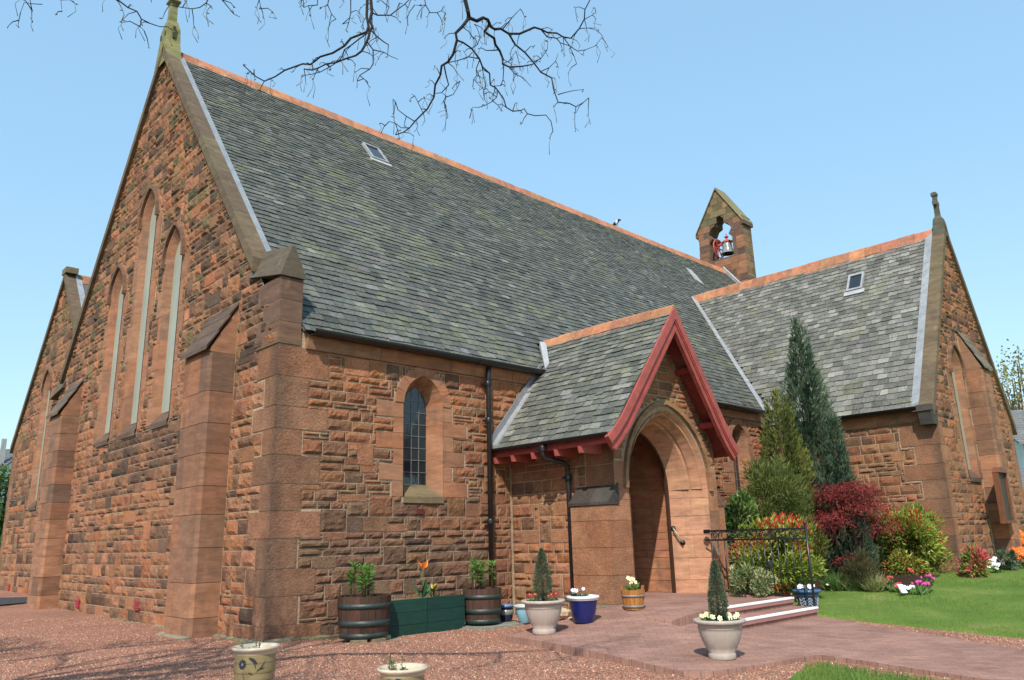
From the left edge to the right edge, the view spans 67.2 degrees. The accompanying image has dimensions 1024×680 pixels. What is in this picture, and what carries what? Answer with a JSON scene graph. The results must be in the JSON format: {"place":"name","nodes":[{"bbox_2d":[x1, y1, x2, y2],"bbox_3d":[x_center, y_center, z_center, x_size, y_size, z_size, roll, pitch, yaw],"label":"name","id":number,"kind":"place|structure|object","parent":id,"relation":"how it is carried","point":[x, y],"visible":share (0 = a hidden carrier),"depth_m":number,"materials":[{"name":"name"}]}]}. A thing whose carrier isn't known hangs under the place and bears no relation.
{"place":"outdoors","nodes":[
{"label":"outdoors","id":0,"kind":"place"},
{"bbox_2d":[0,597,26,604],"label":"drive","id":1,"kind":"structure","parent":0,"point":[8,600],"depth_m":19.45,"materials":[{"name":"concrete"}]},
{"bbox_2d":[0,590,1023,679],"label":"gravel","id":2,"kind":"structure","parent":0,"point":[11,613],"depth_m":9.16,"materials":[{"name":"red gravel"}]},
{"bbox_2d":[231,642,279,679],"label":"ceramic pot","id":3,"kind":"object","parent":2,"relation":"on","point":[253,663],"visible":0.99,"depth_m":6.39,"materials":[{"name":"ceramic"}]},
{"bbox_2d":[240,638,261,647],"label":"seedling","id":4,"kind":"object","parent":3,"relation":"on","point":[259,644],"visible":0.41,"depth_m":6.54,"materials":[{"name":"green plant"}]},
{"bbox_2d":[350,640,366,643],"bbox_3d":[-1.990,3.918,9.997,0.180,0.051,0.120,12,-20,-42],"label":"brick chock","id":5,"kind":"object","parent":2,"relation":"on","point":[357,641],"visible":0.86,"depth_m":9.95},
{"bbox_2d":[339,638,410,640],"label":"paving slab","id":6,"kind":"structure","parent":2,"relation":"on","point":[388,639],"depth_m":10.39,"materials":[{"name":"beige stone"}]},
{"bbox_2d":[369,638,385,642],"bbox_3d":[-1.761,3.939,10.103,0.180,0.051,0.120,12,-20,-42],"label":"brick chock","id":7,"kind":"object","parent":2,"relation":"on","point":[377,640],"visible":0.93,"depth_m":10.06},
{"bbox_2d":[377,662,427,679],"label":"ceramic pot","id":8,"kind":"object","parent":2,"relation":"on","point":[413,671],"visible":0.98,"depth_m":5.88,"materials":[{"name":"ceramic"}]},
{"bbox_2d":[387,654,405,669],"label":"seedling","id":9,"kind":"object","parent":8,"relation":"on","point":[391,661],"visible":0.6,"depth_m":6.00,"materials":[{"name":"green plant"}]},
{"bbox_2d":[360,594,464,637],"bbox_3d":[-1.473,4.030,11.293,1.412,0.509,0.760,12,-20,-42],"label":"trough","id":10,"kind":"object","parent":2,"relation":"on","point":[415,615],"visible":0.66,"depth_m":11.04,"materials":[{"name":"wood"}]},
{"bbox_2d":[411,560,431,597],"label":"tulip","id":11,"kind":"object","parent":10,"relation":"on","point":[425,591],"visible":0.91,"depth_m":11.52,"materials":[{"name":"green plant"}]},
{"bbox_2d":[427,582,436,596],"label":"tulip","id":12,"kind":"object","parent":10,"relation":"on","point":[434,586],"visible":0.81,"depth_m":11.67,"materials":[{"name":"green plant"}]},
{"bbox_2d":[462,620,529,630],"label":"paving slab","id":13,"kind":"structure","parent":2,"relation":"on","point":[492,626],"depth_m":11.49,"materials":[{"name":"beige stone"}]},
{"bbox_2d":[463,587,501,624],"bbox_3d":[-0.451,4.039,11.735,0.600,0.500,0.600,12,-20,-42],"label":"barrel planter","id":14,"kind":"object","parent":13,"relation":"on","point":[483,605],"visible":0.92,"depth_m":11.51,"materials":[{"name":"brown wood"}]},
{"bbox_2d":[464,556,496,591],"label":"lily plant","id":15,"kind":"object","parent":14,"relation":"on","point":[476,565],"visible":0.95,"depth_m":11.81,"materials":[{"name":"green plant"}]},
{"bbox_2d":[500,604,513,621],"bbox_3d":[-0.092,4.262,12.042,0.277,0.252,0.277,12,-20,-42],"label":"glazed pot","id":16,"kind":"object","parent":13,"relation":"on","point":[507,613],"visible":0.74,"depth_m":11.95,"materials":[{"name":"ceramic"}]},
{"bbox_2d":[513,604,528,622],"bbox_3d":[0.191,4.180,11.774,0.340,0.263,0.340,12,-20,-42],"label":"glazed pot","id":17,"kind":"object","parent":13,"relation":"on","point":[521,613],"visible":0.6,"depth_m":11.67,"materials":[{"name":"ceramic"}]},
{"bbox_2d":[560,607,569,618],"bbox_3d":[0.808,4.309,12.163,0.210,0.182,0.210,12,-20,-42],"label":"rock","id":18,"kind":"object","parent":2,"relation":"on","point":[565,612],"visible":0.78,"depth_m":12.09,"materials":[{"name":"beige stone"}]},
{"bbox_2d":[723,488,763,594],"bbox_3d":[4.457,3.895,14.777,1.174,2.088,0.956,12,-20,-42],"label":"laurel shrub","id":19,"kind":"object","parent":2,"relation":"on","point":[740,507],"visible":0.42,"depth_m":14.70,"materials":[{"name":"green plant"}]},
{"bbox_2d":[727,562,778,597],"bbox_3d":[3.946,4.075,12.617,0.814,0.884,1.019,-9,-16,26],"label":"variegated shrub","id":20,"kind":"object","parent":2,"relation":"on","point":[763,584],"visible":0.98,"depth_m":12.56,"materials":[{"name":"green plant"}]},
{"bbox_2d":[0,0,1023,484],"label":"sky","id":21,"kind":"structure","parent":0,"point":[832,126],"materials":[{"name":"blue"}]},
{"bbox_2d":[503,591,1023,679],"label":"path","id":22,"kind":"structure","parent":0,"point":[659,632],"depth_m":9.19,"materials":[{"name":"stone"}]},
{"bbox_2d":[521,598,564,634],"bbox_3d":[0.413,3.611,10.063,0.581,0.418,0.581,12,-20,-42],"label":"urn planter","id":23,"kind":"object","parent":22,"relation":"on","point":[543,617],"visible":0.94,"depth_m":9.89,"materials":[{"name":"stone"}]},
{"bbox_2d":[526,593,532,600],"bbox_3d":[0.218,3.392,10.095,0.125,0.160,0.099,-8,-16,22],"label":"pansy","id":24,"kind":"object","parent":23,"relation":"in","point":[528,595],"visible":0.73,"depth_m":10.08,"materials":[{"name":"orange plant"}]},
{"bbox_2d":[532,548,552,600],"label":"topiary shrub","id":25,"kind":"object","parent":23,"relation":"on","point":[541,554],"visible":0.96,"depth_m":10.15,"materials":[{"name":"green plant"}]},
{"bbox_2d":[546,593,552,600],"bbox_3d":[0.484,3.326,9.946,0.090,0.125,0.082,-9,-16,26],"label":"pansy","id":26,"kind":"object","parent":23,"relation":"on","point":[549,595],"visible":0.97,"depth_m":9.95,"materials":[{"name":"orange plant"}]},
{"bbox_2d":[566,594,599,622],"bbox_3d":[0.980,3.686,10.564,0.458,0.349,0.458,12,-20,-42],"label":"glazed pot","id":27,"kind":"object","parent":22,"relation":"on","point":[583,609],"visible":0.94,"depth_m":10.42,"materials":[{"name":"ceramic"}]},
{"bbox_2d":[621,585,644,609],"bbox_3d":[1.754,3.721,11.158,0.351,0.333,0.351,12,-20,-42],"label":"bucket planter","id":28,"kind":"object","parent":22,"relation":"on","point":[632,599],"visible":0.98,"depth_m":11.02,"materials":[{"name":"brown wood"}]},
{"bbox_2d":[623,576,640,589],"bbox_3d":[1.754,3.591,11.184,0.277,0.327,0.226,2,-15,-13],"label":"primrose","id":29,"kind":"object","parent":28,"relation":"in","point":[635,587],"visible":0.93,"depth_m":11.18,"materials":[{"name":"white plant"}]},
{"bbox_2d":[693,616,745,659],"bbox_3d":[2.255,3.223,8.322,0.560,0.401,0.560,12,-20,-42],"label":"urn planter","id":30,"kind":"object","parent":22,"relation":"on","point":[721,640],"visible":0.93,"depth_m":8.16,"materials":[{"name":"stone"}]},
{"bbox_2d":[707,559,728,619],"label":"topiary shrub","id":31,"kind":"object","parent":30,"relation":"on","point":[716,580],"visible":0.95,"depth_m":8.41,"materials":[{"name":"green plant"}]},
{"bbox_2d":[703,521,815,606],"bbox_3d":[4.069,3.824,12.776,0.085,1.540,1.890,12,-20,-42],"label":"railing","id":32,"kind":"object","parent":22,"relation":"on","point":[770,539],"visible":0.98,"depth_m":12.65,"materials":[{"name":"black metal"}]},
{"bbox_2d":[792,589,820,606],"bbox_3d":[4.870,4.306,12.688,0.457,0.378,0.457,12,-20,-42],"label":"glazed pot","id":33,"kind":"object","parent":22,"relation":"on","point":[801,601],"visible":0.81,"depth_m":12.56,"materials":[{"name":"ceramic"}]},
{"bbox_2d":[789,664,899,679],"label":"lawn","id":34,"kind":"structure","parent":0,"point":[796,676],"depth_m":7.31,"materials":[{"name":"green plant"}]},
{"bbox_2d":[734,567,1023,679],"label":"lawn","id":35,"kind":"structure","parent":0,"point":[950,617],"depth_m":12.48,"materials":[{"name":"green plant"}]},
{"bbox_2d":[728,512,827,597],"bbox_3d":[4.775,3.981,14.053,1.736,1.677,2.220,-4,-15,9],"label":"pieris shrub","id":36,"kind":"object","parent":35,"relation":"on","point":[773,521],"visible":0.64,"depth_m":13.62,"materials":[{"name":"green plant"}]},
{"bbox_2d":[731,572,939,590],"bbox_3d":[6.128,4.968,15.827,6.200,0.346,4.697,12,-20,-42],"label":"flower bed","id":37,"kind":"object","parent":35,"relation":"on","point":[905,579],"visible":0.08,"depth_m":15.48,"materials":[{"name":"soil"}]},
{"bbox_2d":[739,453,815,591],"bbox_3d":[5.246,3.586,15.192,1.782,2.767,1.448,12,-20,-42],"label":"juniper shrub","id":38,"kind":"object","parent":37,"relation":"on","point":[765,477],"visible":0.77,"depth_m":15.12,"materials":[{"name":"green plant"}]},
{"bbox_2d":[757,387,832,582],"bbox_3d":[5.954,3.135,16.727,1.461,4.321,1.508,-5,-15,15],"label":"conifer","id":39,"kind":"object","parent":37,"relation":"on","point":[820,546],"visible":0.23,"depth_m":16.67,"materials":[{"name":"green plant"}]},
{"bbox_2d":[776,316,870,576],"bbox_3d":[6.901,2.345,17.627,1.920,6.107,1.979,5,-16,-25],"label":"conifer","id":40,"kind":"object","parent":37,"relation":"on","point":[812,377],"visible":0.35,"depth_m":17.59,"materials":[{"name":"green plant"}]},
{"bbox_2d":[816,568,848,590],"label":"ornamental grass","id":41,"kind":"object","parent":37,"relation":"on","point":[834,583],"depth_m":14.56,"materials":[{"name":"green plant"}]},
{"bbox_2d":[818,410,879,573],"bbox_3d":[7.164,3.375,16.912,1.197,3.783,1.217,-2,-14,0],"label":"conifer","id":42,"kind":"object","parent":37,"relation":"on","point":[847,474],"visible":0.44,"depth_m":16.66,"materials":[{"name":"green plant"}]},
{"bbox_2d":[837,572,864,590],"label":"ornamental grass","id":43,"kind":"object","parent":37,"relation":"on","point":[849,584],"depth_m":14.42,"materials":[{"name":"green plant"}]},
{"bbox_2d":[838,545,886,590],"bbox_3d":[6.596,4.331,14.551,0.938,0.926,0.888,12,-20,-42],"label":"heather shrub","id":44,"kind":"object","parent":37,"relation":"on","point":[855,569],"visible":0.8,"depth_m":14.44,"materials":[{"name":"green plant"}]},
{"bbox_2d":[807,478,926,572],"bbox_3d":[7.258,3.963,16.187,2.726,2.153,2.781,-3,-15,6],"label":"maple shrub","id":45,"kind":"object","parent":37,"relation":"on","point":[825,517],"visible":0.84,"depth_m":16.08,"materials":[{"name":"red plant"}]},
{"bbox_2d":[856,569,889,591],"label":"ornamental grass","id":46,"kind":"object","parent":37,"relation":"on","point":[877,584],"depth_m":14.20,"materials":[{"name":"green plant"}]},
{"bbox_2d":[865,512,903,572],"bbox_3d":[8.071,4.545,17.090,1.196,1.516,1.160,4,-15,-19],"label":"broadleaf shrub","id":47,"kind":"object","parent":37,"relation":"on","point":[879,541],"visible":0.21,"depth_m":16.76,"materials":[{"name":"green plant"}]},
{"bbox_2d":[882,575,894,582],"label":"primula","id":48,"kind":"object","parent":37,"relation":"on","point":[889,580],"visible":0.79,"depth_m":15.05,"materials":[{"name":"red plant"}]},
{"bbox_2d":[907,568,918,574],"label":"primula","id":49,"kind":"object","parent":37,"relation":"on","point":[911,571],"visible":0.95,"depth_m":16.02,"materials":[{"name":"red plant"}]},
{"bbox_2d":[877,501,955,574],"bbox_3d":[8.686,4.344,16.831,1.663,1.675,1.581,-1,-15,-2],"label":"pieris shrub","id":50,"kind":"object","parent":37,"relation":"on","point":[923,557],"visible":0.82,"depth_m":16.49,"materials":[{"name":"green plant"}]},
{"bbox_2d":[911,580,925,588],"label":"primula","id":51,"kind":"object","parent":37,"relation":"on","point":[918,582],"visible":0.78,"depth_m":14.24,"materials":[{"name":"pink plant"}]},
{"bbox_2d":[920,574,934,582],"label":"primula","id":52,"kind":"object","parent":37,"relation":"on","point":[929,580],"visible":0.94,"depth_m":14.94,"materials":[{"name":"pink plant"}]},
{"bbox_2d":[921,581,933,590],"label":"primula","id":53,"kind":"object","parent":37,"relation":"on","point":[925,583],"visible":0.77,"depth_m":13.90,"materials":[{"name":"pink plant"}]},
{"bbox_2d":[886,585,907,591],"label":"plant","id":54,"kind":"object","parent":35,"relation":"on","point":[890,589],"visible":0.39,"depth_m":14.04,"materials":[{"name":"green plant"}]},
{"bbox_2d":[897,584,907,595],"bbox_3d":[6.904,4.466,13.609,0.199,0.296,0.066,6,-16,-28],"label":"plant sign","id":55,"kind":"object","parent":35,"relation":"on","point":[902,589],"visible":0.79,"depth_m":13.62,"materials":[{"name":"paint"}]},
{"bbox_2d":[907,587,929,594],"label":"plant","id":56,"kind":"object","parent":35,"relation":"on","point":[916,591],"visible":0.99,"depth_m":13.63,"materials":[{"name":"green plant"}]},
{"bbox_2d":[918,585,930,592],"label":"plant","id":57,"kind":"object","parent":35,"relation":"on","point":[924,589],"visible":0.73,"depth_m":13.70,"materials":[{"name":"green plant"}]},
{"bbox_2d":[956,541,994,577],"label":"azalea shrub","id":58,"kind":"object","parent":35,"relation":"on","point":[974,560],"visible":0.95,"depth_m":15.45,"materials":[{"name":"pink plant"}]},
{"bbox_2d":[986,557,1004,568],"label":"border flower","id":59,"kind":"object","parent":35,"relation":"on","point":[1000,566],"visible":0.3,"depth_m":17.09,"materials":[{"name":"white plant"}]},
{"bbox_2d":[987,562,1004,572],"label":"border flower","id":60,"kind":"object","parent":35,"relation":"on","point":[998,564],"visible":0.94,"depth_m":16.06,"materials":[{"name":"white plant"}]},
{"bbox_2d":[995,546,1021,570],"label":"catmint plant","id":61,"kind":"object","parent":35,"relation":"on","point":[1009,559],"visible":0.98,"depth_m":16.62,"materials":[{"name":"green plant"}]},
{"bbox_2d":[1009,546,1023,567],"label":"wallflower","id":62,"kind":"object","parent":35,"relation":"on","point":[1020,555],"visible":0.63,"depth_m":17.14,"materials":[{"name":"orange plant"}]},
{"bbox_3d":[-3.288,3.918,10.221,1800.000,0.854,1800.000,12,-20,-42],"label":"ground","id":63,"kind":"structure","parent":0,"visible":0},
{"bbox_2d":[0,463,10,542],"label":"ivy tree","id":64,"kind":"object","parent":63,"relation":"on","point":[5,486],"visible":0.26,"depth_m":32.92,"materials":[{"name":"green plant"}]},
{"bbox_2d":[0,439,12,507],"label":"house","id":65,"kind":"structure","parent":63,"relation":"on","point":[6,455],"depth_m":45.78,"materials":[{"name":"paint"}]},
{"bbox_2d":[7,0,614,154],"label":"bare tree","id":66,"kind":"object","parent":63,"relation":"on","point":[368,31],"visible":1,"depth_m":5.44,"materials":[{"name":"brown plant"}]},
{"bbox_2d":[0,0,1023,642],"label":"church","id":67,"kind":"structure","parent":63,"relation":"on","point":[292,348],"depth_m":14.63,"materials":[{"name":"stone"}]},
{"bbox_2d":[27,367,53,510],"bbox_3d":[-14.627,3.017,24.006,0.185,4.467,1.468,12,-20,-42],"label":"window","id":68,"kind":"structure","parent":67,"relation":"in","point":[47,387],"depth_m":24.11,"materials":[{"name":"stone"}]},
{"bbox_2d":[92,263,128,447],"bbox_3d":[-8.812,0.269,17.026,0.185,4.147,1.473,12,-20,-42],"label":"window","id":69,"kind":"structure","parent":67,"relation":"in","point":[117,298],"depth_m":17.10,"materials":[{"name":"stone"}]},
{"bbox_2d":[118,185,162,439],"bbox_3d":[-7.694,-0.708,16.044,0.185,5.487,1.464,12,-20,-42],"label":"window","id":70,"kind":"structure","parent":67,"relation":"in","point":[150,215],"depth_m":16.10,"materials":[{"name":"stone"}]},
{"bbox_2d":[146,221,189,429],"bbox_3d":[-6.517,-0.365,14.696,0.185,4.087,1.471,12,-20,-42],"label":"window","id":71,"kind":"structure","parent":67,"relation":"in","point":[174,264],"depth_m":14.77,"materials":[{"name":"stone"}]},
{"bbox_2d":[376,367,466,502],"bbox_3d":[-1.533,1.553,12.771,1.845,2.268,0.285,12,-20,-42],"label":"window","id":72,"kind":"structure","parent":67,"relation":"in","point":[423,433],"depth_m":12.84,"materials":[{"name":"stone"}]},
{"bbox_2d":[612,219,620,225],"bbox_3d":[3.779,-4.316,28.622,0.580,0.313,0.169,-9,-16,27],"label":"bird","id":73,"kind":"object","parent":67,"relation":"on","point":[616,222],"visible":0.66,"depth_m":28.53},
{"bbox_2d":[713,234,733,258],"bbox_3d":[9.226,-4.145,33.720,0.881,1.045,0.954,4,-15,-20],"label":"bell","id":74,"kind":"object","parent":67,"relation":"hanging from","point":[727,247],"visible":0.98,"depth_m":33.66,"materials":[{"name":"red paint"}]},
{"bbox_2d":[723,418,760,503],"bbox_3d":[5.719,3.094,19.495,1.854,2.268,0.285,12,-20,-42],"label":"window","id":75,"kind":"structure","parent":67,"relation":"in","point":[737,428],"depth_m":19.70,"materials":[{"name":"stone"}]},
{"bbox_2d":[946,341,982,481],"bbox_3d":[11.041,1.720,18.935,1.416,3.487,0.205,12,-20,-42],"label":"window","id":76,"kind":"structure","parent":67,"relation":"in","point":[956,372],"depth_m":19.02,"materials":[{"name":"stone"}]},
{"bbox_2d":[992,467,1016,523],"bbox_3d":[11.627,3.665,18.212,0.740,1.300,0.155,12,-20,-42],"label":"notice board","id":77,"kind":"object","parent":67,"relation":"attached to","point":[1003,495],"visible":1,"depth_m":18.15,"materials":[{"name":"brown wood"}]},
{"bbox_2d":[996,339,1023,409],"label":"spring tree","id":78,"kind":"object","parent":63,"relation":"on","point":[1014,404],"visible":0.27,"depth_m":52.65,"materials":[{"name":"green plant"}]},
{"bbox_2d":[1010,410,1023,466],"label":"house","id":79,"kind":"structure","parent":63,"relation":"on","point":[1018,418],"depth_m":40.52,"materials":[{"name":"paint"}]},
{"bbox_2d":[1019,467,1023,490],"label":"house","id":80,"kind":"structure","parent":63,"relation":"on","point":[1021,469],"depth_m":35.92,"materials":[{"name":"paint"}]},
{"bbox_3d":[-1.752,4.027,10.445,0.180,0.051,0.120,12,-20,-42],"label":"brick chock","id":81,"kind":"object","parent":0,"visible":0},
{"bbox_2d":[337,593,391,639],"bbox_3d":[-1.989,3.713,10.372,0.727,0.530,0.727,12,-20,-42],"label":"barrel planter","id":82,"kind":"object","parent":81,"relation":"on","point":[372,621],"visible":0.98,"depth_m":10.10,"materials":[{"name":"brown wood"}]},
{"bbox_2d":[341,561,383,596],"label":"lily plant","id":83,"kind":"object","parent":82,"relation":"on","point":[364,581],"visible":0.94,"depth_m":10.36,"materials":[{"name":"green plant"}]}
]}

